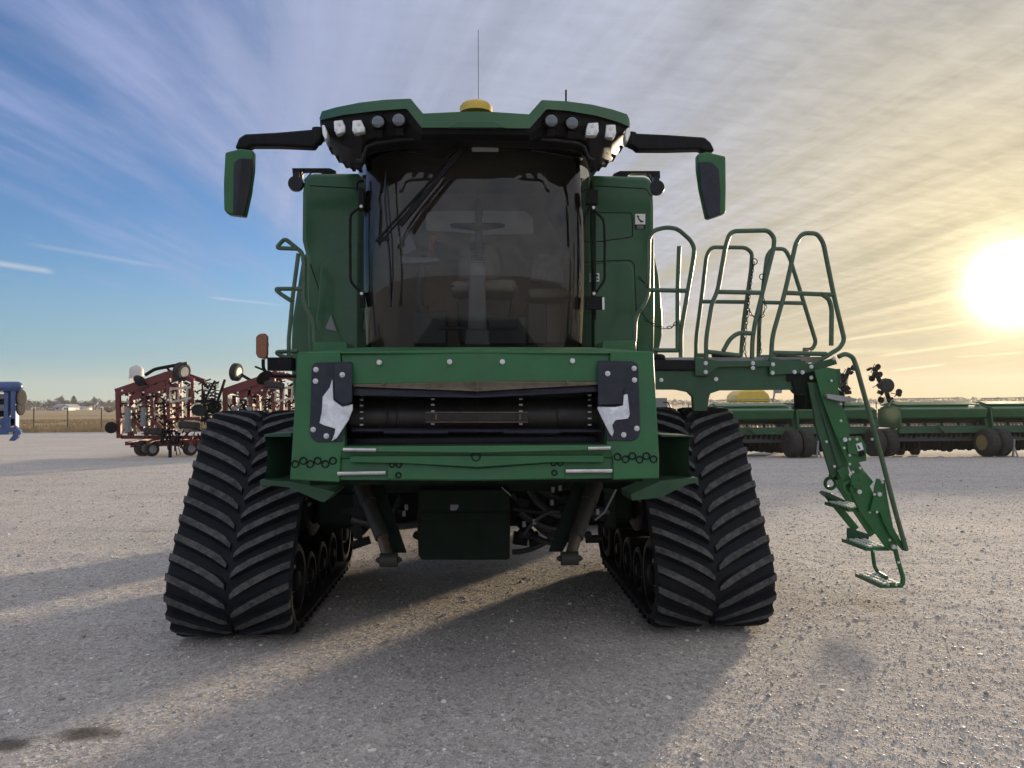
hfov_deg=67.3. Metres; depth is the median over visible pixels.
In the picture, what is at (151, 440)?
field cultivator
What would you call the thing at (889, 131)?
sky
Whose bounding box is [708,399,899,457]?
grain drill
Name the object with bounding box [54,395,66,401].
bare tree
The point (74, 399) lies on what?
evergreen tree
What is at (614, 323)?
service door
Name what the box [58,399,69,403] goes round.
bare tree
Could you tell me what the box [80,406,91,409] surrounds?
shed
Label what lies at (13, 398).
plough
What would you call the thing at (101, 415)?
field fence
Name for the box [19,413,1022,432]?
dry grass
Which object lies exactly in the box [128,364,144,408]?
water tower
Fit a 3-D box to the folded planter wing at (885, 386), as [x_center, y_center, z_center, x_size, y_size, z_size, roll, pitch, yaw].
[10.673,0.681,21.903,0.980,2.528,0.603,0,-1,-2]
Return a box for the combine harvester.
[163,44,908,636]
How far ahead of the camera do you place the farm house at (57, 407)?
327.92 m
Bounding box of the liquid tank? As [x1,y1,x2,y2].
[726,390,788,427]
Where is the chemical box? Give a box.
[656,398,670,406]
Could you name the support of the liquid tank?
on the gravel yard at (60, 451)
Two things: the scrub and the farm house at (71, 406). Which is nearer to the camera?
the farm house at (71, 406)
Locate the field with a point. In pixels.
(45, 414)
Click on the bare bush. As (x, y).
(110, 409)
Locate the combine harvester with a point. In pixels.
(475, 362)
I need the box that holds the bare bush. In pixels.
[100,403,115,411]
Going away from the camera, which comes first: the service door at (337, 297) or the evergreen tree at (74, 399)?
the service door at (337, 297)
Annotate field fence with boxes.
[33,402,876,427]
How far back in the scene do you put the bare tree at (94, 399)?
398.57 m
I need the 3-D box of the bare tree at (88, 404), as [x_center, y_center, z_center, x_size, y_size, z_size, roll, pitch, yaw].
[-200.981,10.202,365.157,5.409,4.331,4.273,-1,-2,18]
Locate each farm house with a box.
[52,404,63,410]
[61,404,80,409]
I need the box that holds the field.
[0,401,971,428]
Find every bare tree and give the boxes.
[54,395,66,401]
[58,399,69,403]
[83,401,94,406]
[91,396,99,409]
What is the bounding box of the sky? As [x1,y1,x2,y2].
[0,0,1023,407]
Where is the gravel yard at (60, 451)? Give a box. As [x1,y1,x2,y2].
[0,401,1023,767]
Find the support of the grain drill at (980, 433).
on the gravel yard at (60, 451)
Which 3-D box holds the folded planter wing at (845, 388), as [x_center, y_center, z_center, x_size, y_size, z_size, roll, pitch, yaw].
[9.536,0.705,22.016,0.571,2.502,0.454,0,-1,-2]
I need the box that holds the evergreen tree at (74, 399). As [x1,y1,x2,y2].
[69,396,78,403]
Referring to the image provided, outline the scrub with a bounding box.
[26,398,1023,409]
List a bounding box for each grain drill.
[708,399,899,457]
[878,397,1023,456]
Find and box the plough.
[0,382,26,440]
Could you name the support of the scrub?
on the field
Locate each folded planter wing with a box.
[838,365,854,396]
[866,363,901,404]
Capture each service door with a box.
[316,240,365,347]
[593,262,634,347]
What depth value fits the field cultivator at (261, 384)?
23.23 m
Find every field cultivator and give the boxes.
[105,362,220,457]
[208,363,294,412]

